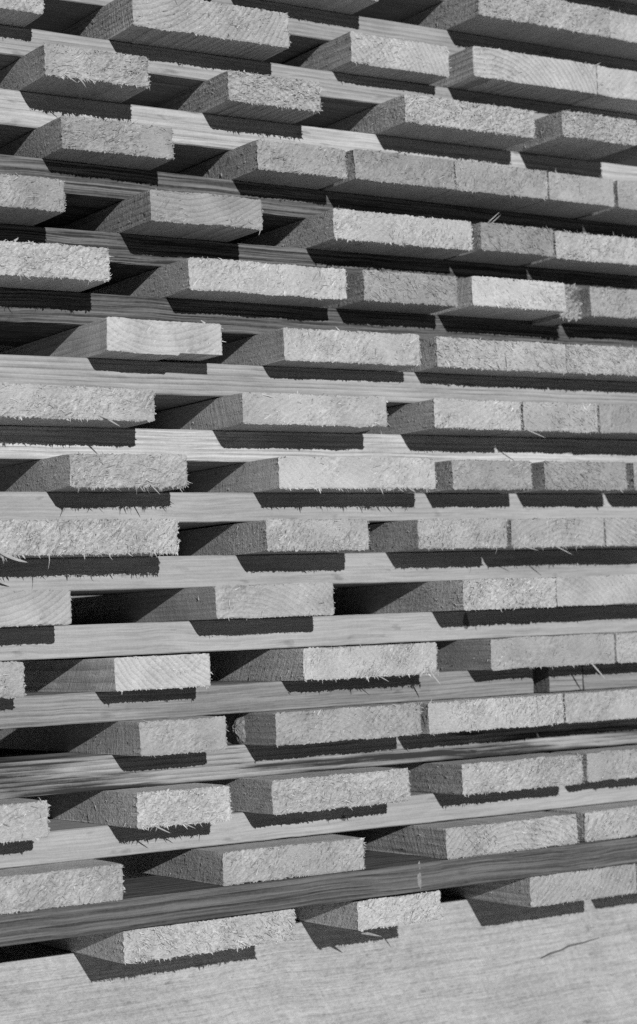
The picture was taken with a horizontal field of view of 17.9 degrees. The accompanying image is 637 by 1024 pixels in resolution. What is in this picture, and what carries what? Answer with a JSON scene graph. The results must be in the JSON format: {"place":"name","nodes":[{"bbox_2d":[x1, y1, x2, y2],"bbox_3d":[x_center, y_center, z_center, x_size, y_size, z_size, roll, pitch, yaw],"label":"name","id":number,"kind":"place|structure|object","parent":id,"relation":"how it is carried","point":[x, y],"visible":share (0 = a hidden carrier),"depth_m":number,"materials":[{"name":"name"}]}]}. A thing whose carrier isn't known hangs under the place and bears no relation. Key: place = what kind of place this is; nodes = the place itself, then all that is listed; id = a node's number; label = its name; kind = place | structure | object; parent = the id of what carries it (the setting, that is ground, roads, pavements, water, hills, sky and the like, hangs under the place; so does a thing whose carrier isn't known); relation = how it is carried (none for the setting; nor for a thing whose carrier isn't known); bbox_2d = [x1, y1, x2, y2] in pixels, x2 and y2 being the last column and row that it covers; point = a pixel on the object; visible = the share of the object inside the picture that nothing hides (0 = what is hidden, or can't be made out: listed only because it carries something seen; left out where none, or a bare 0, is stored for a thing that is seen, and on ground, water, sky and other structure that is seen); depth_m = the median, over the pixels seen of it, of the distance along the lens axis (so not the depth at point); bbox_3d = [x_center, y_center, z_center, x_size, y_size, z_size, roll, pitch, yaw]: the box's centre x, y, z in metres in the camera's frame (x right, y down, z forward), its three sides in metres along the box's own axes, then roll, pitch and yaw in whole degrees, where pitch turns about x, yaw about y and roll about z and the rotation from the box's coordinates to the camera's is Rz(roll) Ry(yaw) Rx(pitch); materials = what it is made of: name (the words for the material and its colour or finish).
{"place":"outdoors","nodes":[
{"label":"outdoors","id":0,"kind":"place"},
{"bbox_2d":[573,632,636,663],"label":"plank","id":1,"kind":"object","parent":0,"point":[625,647],"visible":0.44,"depth_m":1.76,"materials":[{"name":"grey wood"}]},
{"label":"pavement","id":2,"kind":"structure","parent":0,"visible":0},
{"bbox_2d":[0,893,636,1023],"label":"bearer beam","id":3,"kind":"structure","parent":2,"relation":"on","point":[468,961],"depth_m":1.71,"materials":[{"name":"grey wood"}]},
{"bbox_2d":[35,909,298,964],"bbox_3d":[-0.343,0.354,1.918,0.153,0.029,0.971,0,-4,-33],"label":"plank","id":4,"kind":"object","parent":3,"relation":"on","point":[159,943],"visible":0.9,"depth_m":1.51,"materials":[{"name":"grey wood"}]},
{"bbox_2d":[0,835,636,946],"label":"spacer batten","id":5,"kind":"object","parent":4,"relation":"on","point":[151,901],"visible":0.84,"depth_m":1.56,"materials":[{"name":"grey wood"}]},
{"bbox_2d":[0,859,124,914],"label":"plank","id":6,"kind":"object","parent":5,"relation":"on","point":[48,886],"visible":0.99,"depth_m":1.45,"materials":[{"name":"grey wood"}]},
{"bbox_2d":[96,834,365,885],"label":"plank","id":7,"kind":"object","parent":5,"relation":"on","point":[264,860],"visible":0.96,"depth_m":1.57,"materials":[{"name":"grey wood"}]},
{"bbox_2d":[0,777,636,868],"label":"spacer batten","id":8,"kind":"object","parent":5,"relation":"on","point":[66,841],"visible":0.73,"depth_m":1.61,"materials":[{"name":"grey wood"}]},
{"bbox_2d":[0,798,50,842],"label":"plank","id":9,"kind":"object","parent":8,"relation":"on","point":[22,819],"visible":1,"depth_m":1.44,"materials":[{"name":"grey wood"}]},
{"bbox_2d":[0,718,636,798],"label":"spacer batten","id":10,"kind":"object","parent":9,"relation":"on","point":[38,773],"visible":0.75,"depth_m":1.61,"materials":[{"name":"grey wood"}]},
{"bbox_2d":[0,716,227,756],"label":"plank","id":11,"kind":"object","parent":10,"relation":"on","point":[168,736],"visible":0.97,"depth_m":1.53,"materials":[{"name":"grey wood"}]},
{"bbox_2d":[0,668,533,728],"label":"spacer batten","id":12,"kind":"object","parent":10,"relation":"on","point":[38,709],"visible":0.85,"depth_m":1.59,"materials":[{"name":"grey wood"}]},
{"bbox_2d":[0,661,26,698],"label":"plank","id":13,"kind":"object","parent":12,"relation":"on","point":[11,679],"visible":1,"depth_m":1.44,"materials":[{"name":"grey wood"}]},
{"bbox_2d":[0,604,636,660],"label":"spacer batten","id":14,"kind":"object","parent":13,"relation":"on","point":[62,641],"visible":1,"depth_m":1.63,"materials":[{"name":"grey wood"}]},
{"bbox_2d":[0,589,71,627],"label":"plank","id":15,"kind":"object","parent":14,"relation":"on","point":[33,608],"visible":0.99,"depth_m":1.45,"materials":[{"name":"grey wood"}]},
{"bbox_2d":[34,581,334,626],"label":"plank","id":16,"kind":"object","parent":14,"relation":"on","point":[224,602],"visible":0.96,"depth_m":1.58,"materials":[{"name":"grey wood"}]},
{"bbox_2d":[0,549,636,595],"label":"spacer batten","id":17,"kind":"object","parent":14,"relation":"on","point":[90,576],"visible":0.81,"depth_m":1.64,"materials":[{"name":"grey wood"}]},
{"bbox_2d":[0,516,179,567],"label":"plank","id":18,"kind":"object","parent":17,"relation":"on","point":[65,538],"visible":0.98,"depth_m":1.49,"materials":[{"name":"grey wood"}]},
{"bbox_2d":[155,517,369,555],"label":"plank","id":19,"kind":"object","parent":17,"relation":"on","point":[288,536],"visible":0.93,"depth_m":1.60,"materials":[{"name":"grey wood"}]},
{"bbox_2d":[0,492,636,530],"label":"spacer batten","id":20,"kind":"object","parent":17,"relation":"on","point":[193,510],"visible":0.76,"depth_m":1.64,"materials":[{"name":"grey wood"}]},
{"bbox_2d":[0,451,190,492],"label":"plank","id":21,"kind":"object","parent":20,"relation":"on","point":[112,472],"visible":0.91,"depth_m":1.51,"materials":[{"name":"grey wood"}]},
{"bbox_2d":[163,456,437,492],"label":"plank","id":22,"kind":"object","parent":20,"relation":"on","point":[285,474],"visible":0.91,"depth_m":1.62,"materials":[{"name":"grey wood"}]},
{"bbox_2d":[0,426,636,472],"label":"spacer batten","id":23,"kind":"object","parent":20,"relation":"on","point":[202,450],"visible":0.61,"depth_m":1.64,"materials":[{"name":"grey wood"}]},
{"bbox_2d":[0,382,156,427],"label":"plank","id":24,"kind":"object","parent":23,"relation":"on","point":[29,404],"visible":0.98,"depth_m":1.49,"materials":[{"name":"grey wood"}]},
{"bbox_2d":[0,354,636,411],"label":"spacer batten","id":25,"kind":"object","parent":24,"relation":"on","point":[173,385],"visible":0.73,"depth_m":1.63,"materials":[{"name":"grey wood"}]},
{"bbox_2d":[0,317,224,362],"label":"plank","id":26,"kind":"object","parent":25,"relation":"on","point":[121,338],"visible":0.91,"depth_m":1.53,"materials":[{"name":"grey wood"}]},
{"bbox_2d":[155,326,421,412],"bbox_3d":[-0.234,-0.099,2.022,0.136,0.031,0.961,0,-4,-34],"label":"plank","id":27,"kind":"object","parent":25,"relation":"on","point":[329,349],"visible":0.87,"depth_m":1.63,"materials":[{"name":"grey wood"}]},
{"bbox_2d":[0,287,636,347],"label":"spacer batten","id":28,"kind":"object","parent":27,"relation":"on","point":[27,316],"visible":0.55,"depth_m":1.63,"materials":[{"name":"grey wood"}]},
{"bbox_2d":[0,237,113,291],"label":"plank","id":29,"kind":"object","parent":28,"relation":"on","point":[30,265],"visible":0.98,"depth_m":1.48,"materials":[{"name":"grey wood"}]},
{"bbox_2d":[0,223,636,289],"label":"spacer batten","id":30,"kind":"object","parent":29,"relation":"on","point":[134,255],"visible":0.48,"depth_m":1.64,"materials":[{"name":"grey wood"}]},
{"bbox_2d":[0,172,66,225],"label":"plank","id":31,"kind":"object","parent":30,"relation":"on","point":[28,201],"visible":1,"depth_m":1.48,"materials":[{"name":"grey wood"}]},
{"bbox_2d":[61,189,263,292],"bbox_3d":[-0.342,-0.196,1.945,0.102,0.032,0.951,0,-4,-33],"label":"plank","id":32,"kind":"object","parent":30,"relation":"on","point":[199,216],"visible":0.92,"depth_m":1.56,"materials":[{"name":"grey wood"}]},
{"bbox_2d":[238,208,473,259],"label":"plank","id":33,"kind":"object","parent":30,"relation":"on","point":[354,231],"visible":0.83,"depth_m":1.67,"materials":[{"name":"grey wood"}]},
{"bbox_2d":[443,214,555,265],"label":"plank","id":34,"kind":"object","parent":30,"relation":"on","point":[501,244],"visible":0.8,"depth_m":1.73,"materials":[{"name":"grey wood"}]},
{"bbox_2d":[520,229,636,275],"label":"plank","id":35,"kind":"object","parent":30,"relation":"on","point":[592,253],"visible":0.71,"depth_m":1.79,"materials":[{"name":"grey wood"}]},
{"bbox_2d":[0,154,636,242],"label":"spacer batten","id":36,"kind":"object","parent":35,"relation":"on","point":[89,189],"visible":0.38,"depth_m":1.64,"materials":[{"name":"grey wood"}]},
{"bbox_2d":[0,116,174,170],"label":"plank","id":37,"kind":"object","parent":36,"relation":"on","point":[132,145],"visible":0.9,"depth_m":1.53,"materials":[{"name":"grey wood"}]},
{"bbox_2d":[52,139,347,227],"bbox_3d":[-0.271,-0.247,2.003,0.089,0.027,0.948,0,-4,-34],"label":"plank","id":38,"kind":"object","parent":36,"relation":"on","point":[290,164],"visible":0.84,"depth_m":1.62,"materials":[{"name":"grey wood"}]},
{"bbox_2d":[229,149,455,242],"bbox_3d":[-0.196,-0.247,2.066,0.106,0.028,0.975,0,-4,-34],"label":"plank","id":39,"kind":"object","parent":36,"relation":"on","point":[378,173],"visible":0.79,"depth_m":1.67,"materials":[{"name":"grey wood"}]},
{"bbox_2d":[0,88,636,182],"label":"spacer batten","id":40,"kind":"object","parent":39,"relation":"on","point":[198,138],"visible":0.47,"depth_m":1.64,"materials":[{"name":"grey wood"}]},
{"bbox_2d":[0,42,150,102],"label":"plank","id":41,"kind":"object","parent":40,"relation":"on","point":[69,71],"visible":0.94,"depth_m":1.52,"materials":[{"name":"grey wood"}]},
{"bbox_2d":[34,70,322,227],"bbox_3d":[-0.294,-0.299,1.994,0.091,0.029,0.950,0,-4,-34],"label":"plank","id":42,"kind":"object","parent":40,"relation":"on","point":[254,96],"visible":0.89,"depth_m":1.61,"materials":[{"name":"grey wood"}]},
{"bbox_2d":[0,25,636,163],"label":"spacer batten","id":43,"kind":"object","parent":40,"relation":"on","point":[174,72],"visible":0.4,"depth_m":1.66,"materials":[{"name":"grey wood"}]},
{"bbox_2d":[0,0,44,27],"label":"plank","id":44,"kind":"object","parent":43,"relation":"on","point":[19,13],"visible":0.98,"depth_m":1.49,"materials":[{"name":"grey wood"}]},
{"bbox_2d":[61,0,291,60],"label":"plank","id":45,"kind":"object","parent":43,"relation":"on","point":[225,30],"visible":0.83,"depth_m":1.58,"materials":[{"name":"grey wood"}]},
{"bbox_2d":[23,0,636,71],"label":"spacer batten","id":46,"kind":"object","parent":45,"relation":"on","point":[310,28],"visible":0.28,"depth_m":1.71,"materials":[{"name":"grey wood"}]},
{"bbox_2d":[263,0,377,14],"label":"plank","id":47,"kind":"object","parent":46,"relation":"on","point":[349,7],"visible":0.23,"depth_m":1.68,"materials":[{"name":"grey wood"}]},
{"bbox_2d":[399,0,611,50],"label":"plank","id":48,"kind":"object","parent":46,"relation":"on","point":[563,24],"visible":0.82,"depth_m":1.77,"materials":[{"name":"grey wood"}]},
{"bbox_2d":[578,10,636,60],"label":"plank","id":49,"kind":"object","parent":46,"relation":"on","point":[621,42],"visible":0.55,"depth_m":1.82,"materials":[{"name":"grey wood"}]},
{"label":"plank","id":50,"kind":"object","parent":46,"relation":"on","visible":0},
{"bbox_2d":[352,0,636,21],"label":"spacer batten","id":51,"kind":"object","parent":50,"relation":"on","point":[395,10],"visible":0.09,"depth_m":1.79,"materials":[{"name":"grey wood"}]},
{"bbox_2d":[609,0,636,4],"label":"plank","id":52,"kind":"object","parent":51,"relation":"on","point":[633,2],"visible":0.05,"depth_m":1.88,"materials":[{"name":"grey wood"}]},
{"bbox_2d":[283,31,451,84],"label":"plank","id":53,"kind":"object","parent":43,"relation":"on","point":[364,54],"visible":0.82,"depth_m":1.69,"materials":[{"name":"grey wood"}]},
{"bbox_2d":[430,46,599,104],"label":"plank","id":54,"kind":"object","parent":43,"relation":"on","point":[501,72],"visible":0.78,"depth_m":1.75,"materials":[{"name":"grey wood"}]},
{"bbox_2d":[569,65,636,114],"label":"plank","id":55,"kind":"object","parent":43,"relation":"on","point":[617,89],"visible":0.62,"depth_m":1.81,"materials":[{"name":"grey wood"}]},
{"bbox_2d":[324,94,535,149],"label":"plank","id":56,"kind":"object","parent":40,"relation":"on","point":[434,119],"visible":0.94,"depth_m":1.71,"materials":[{"name":"grey wood"}]},
{"bbox_2d":[504,110,636,160],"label":"plank","id":57,"kind":"object","parent":40,"relation":"on","point":[578,135],"visible":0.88,"depth_m":1.77,"materials":[{"name":"grey wood"}]},
{"bbox_2d":[420,160,550,211],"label":"plank","id":58,"kind":"object","parent":36,"relation":"on","point":[494,187],"visible":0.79,"depth_m":1.73,"materials":[{"name":"grey wood"}]},
{"bbox_2d":[510,169,615,218],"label":"plank","id":59,"kind":"object","parent":36,"relation":"on","point":[570,196],"visible":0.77,"depth_m":1.78,"materials":[{"name":"grey wood"}]},
{"bbox_2d":[573,180,636,225],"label":"plank","id":60,"kind":"object","parent":36,"relation":"on","point":[623,210],"visible":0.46,"depth_m":1.81,"materials":[{"name":"grey wood"}]},
{"bbox_2d":[0,256,346,352],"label":"plank","id":61,"kind":"object","parent":28,"relation":"on","point":[221,280],"visible":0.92,"depth_m":1.59,"materials":[{"name":"grey wood"}]},
{"bbox_2d":[320,270,458,314],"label":"plank","id":62,"kind":"object","parent":28,"relation":"on","point":[395,292],"visible":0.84,"depth_m":1.66,"materials":[{"name":"grey wood"}]},
{"bbox_2d":[427,276,568,320],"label":"plank","id":63,"kind":"object","parent":28,"relation":"on","point":[487,297],"visible":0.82,"depth_m":1.72,"materials":[{"name":"grey wood"}]},
{"bbox_2d":[531,283,582,325],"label":"plank","id":64,"kind":"object","parent":28,"relation":"on","point":[571,312],"visible":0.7,"depth_m":1.76,"materials":[{"name":"grey wood"}]},
{"bbox_2d":[563,286,636,327],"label":"plank","id":65,"kind":"object","parent":28,"relation":"on","point":[608,306],"visible":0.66,"depth_m":1.79,"materials":[{"name":"grey wood"}]},
{"bbox_2d":[397,336,567,377],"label":"plank","id":66,"kind":"object","parent":25,"relation":"on","point":[454,356],"visible":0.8,"depth_m":1.71,"materials":[{"name":"grey wood"}]},
{"bbox_2d":[544,344,636,381],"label":"plank","id":67,"kind":"object","parent":25,"relation":"on","point":[600,363],"visible":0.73,"depth_m":1.77,"materials":[{"name":"grey wood"}]},
{"bbox_2d":[128,390,387,433],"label":"plank","id":68,"kind":"object","parent":23,"relation":"on","point":[291,412],"visible":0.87,"depth_m":1.61,"materials":[{"name":"grey wood"}]},
{"bbox_2d":[352,398,522,435],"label":"plank","id":69,"kind":"object","parent":23,"relation":"on","point":[447,417],"visible":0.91,"depth_m":1.69,"materials":[{"name":"grey wood"}]},
{"bbox_2d":[485,401,599,437],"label":"plank","id":70,"kind":"object","parent":23,"relation":"on","point":[552,420],"visible":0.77,"depth_m":1.74,"materials":[{"name":"grey wood"}]},
{"bbox_2d":[565,404,636,439],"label":"plank","id":71,"kind":"object","parent":23,"relation":"on","point":[617,422],"visible":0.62,"depth_m":1.78,"materials":[{"name":"grey wood"}]},
{"bbox_2d":[409,458,533,493],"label":"plank","id":72,"kind":"object","parent":20,"relation":"on","point":[478,476],"visible":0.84,"depth_m":1.69,"materials":[{"name":"grey wood"}]},
{"bbox_2d":[499,460,628,493],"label":"plank","id":73,"kind":"object","parent":20,"relation":"on","point":[566,477],"visible":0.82,"depth_m":1.75,"materials":[{"name":"grey wood"}]},
{"bbox_2d":[597,462,636,493],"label":"plank","id":74,"kind":"object","parent":20,"relation":"on","point":[631,472],"visible":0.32,"depth_m":1.79,"materials":[{"name":"grey wood"}]},
{"bbox_2d":[339,518,509,553],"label":"plank","id":75,"kind":"object","parent":17,"relation":"on","point":[441,535],"visible":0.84,"depth_m":1.68,"materials":[{"name":"grey wood"}]},
{"bbox_2d":[476,517,606,553],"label":"plank","id":76,"kind":"object","parent":17,"relation":"on","point":[563,534],"visible":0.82,"depth_m":1.73,"materials":[{"name":"grey wood"}]},
{"bbox_2d":[566,517,636,549],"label":"plank","id":77,"kind":"object","parent":17,"relation":"on","point":[620,533],"visible":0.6,"depth_m":1.77,"materials":[{"name":"grey wood"}]},
{"bbox_2d":[302,577,559,616],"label":"plank","id":78,"kind":"object","parent":14,"relation":"on","point":[485,594],"visible":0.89,"depth_m":1.71,"materials":[{"name":"grey wood"}]},
{"bbox_2d":[521,574,636,608],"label":"plank","id":79,"kind":"object","parent":14,"relation":"on","point":[579,591],"visible":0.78,"depth_m":1.75,"materials":[{"name":"grey wood"}]},
{"bbox_2d":[1,653,211,692],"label":"plank","id":80,"kind":"object","parent":12,"relation":"on","point":[113,674],"visible":0.99,"depth_m":1.52,"materials":[{"name":"grey wood"}]},
{"bbox_2d":[81,642,439,683],"bbox_3d":[-0.213,0.157,2.003,0.134,0.036,0.946,0,-4,-33],"label":"plank","id":81,"kind":"object","parent":12,"relation":"on","point":[322,663],"visible":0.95,"depth_m":1.62,"materials":[{"name":"grey wood"}]},
{"bbox_2d":[316,633,615,677],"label":"plank","id":82,"kind":"object","parent":12,"relation":"on","point":[498,654],"visible":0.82,"depth_m":1.72,"materials":[{"name":"grey wood"}]},
{"bbox_2d":[202,701,423,747],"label":"plank","id":83,"kind":"object","parent":10,"relation":"on","point":[318,725],"visible":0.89,"depth_m":1.59,"materials":[{"name":"grey wood"}]},
{"bbox_2d":[398,693,566,735],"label":"plank","id":84,"kind":"object","parent":10,"relation":"on","point":[458,715],"visible":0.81,"depth_m":1.68,"materials":[{"name":"grey wood"}]},
{"bbox_2d":[531,687,636,723],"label":"plank","id":85,"kind":"object","parent":10,"relation":"on","point":[594,705],"visible":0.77,"depth_m":1.74,"materials":[{"name":"grey wood"}]},
{"bbox_2d":[533,665,582,691],"bbox_3d":[0.196,0.148,1.798,0.038,0.023,0.075,0,-4,-33],"label":"spacer batten","id":86,"kind":"object","parent":85,"relation":"on","point":[557,679],"visible":0.59,"depth_m":1.77,"materials":[{"name":"grey wood"}]},
{"bbox_2d":[582,662,636,689],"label":"spacer batten","id":87,"kind":"object","parent":85,"relation":"on","point":[617,675],"visible":0.55,"depth_m":1.79,"materials":[{"name":"grey wood"}]},
{"bbox_2d":[17,782,232,832],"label":"plank","id":88,"kind":"object","parent":8,"relation":"on","point":[159,806],"visible":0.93,"depth_m":1.52,"materials":[{"name":"grey wood"}]},
{"bbox_2d":[0,748,410,815],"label":"plank","id":89,"kind":"object","parent":8,"relation":"on","point":[285,794],"visible":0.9,"depth_m":1.59,"materials":[{"name":"grey wood"}]},
{"bbox_2d":[370,752,584,796],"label":"plank","id":90,"kind":"object","parent":8,"relation":"on","point":[488,774],"visible":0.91,"depth_m":1.69,"materials":[{"name":"grey wood"}]},
{"bbox_2d":[533,743,636,781],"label":"plank","id":91,"kind":"object","parent":8,"relation":"on","point":[614,762],"visible":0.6,"depth_m":1.76,"materials":[{"name":"grey wood"}]},
{"bbox_2d":[328,811,578,859],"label":"plank","id":92,"kind":"object","parent":5,"relation":"on","point":[475,836],"visible":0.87,"depth_m":1.68,"materials":[{"name":"grey wood"}]},
{"bbox_2d":[540,800,636,841],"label":"plank","id":93,"kind":"object","parent":5,"relation":"on","point":[605,821],"visible":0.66,"depth_m":1.75,"materials":[{"name":"grey wood"}]},
{"bbox_2d":[122,870,443,936],"bbox_3d":[-0.196,0.357,2.010,0.086,0.033,0.960,0,-4,-34],"label":"plank","id":94,"kind":"object","parent":3,"relation":"on","point":[360,916],"visible":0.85,"depth_m":1.62,"materials":[{"name":"grey wood"}]},
{"bbox_2d":[365,850,636,906],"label":"plank","id":95,"kind":"object","parent":3,"relation":"on","point":[567,887],"visible":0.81,"depth_m":1.72,"materials":[{"name":"grey wood"}]}
]}

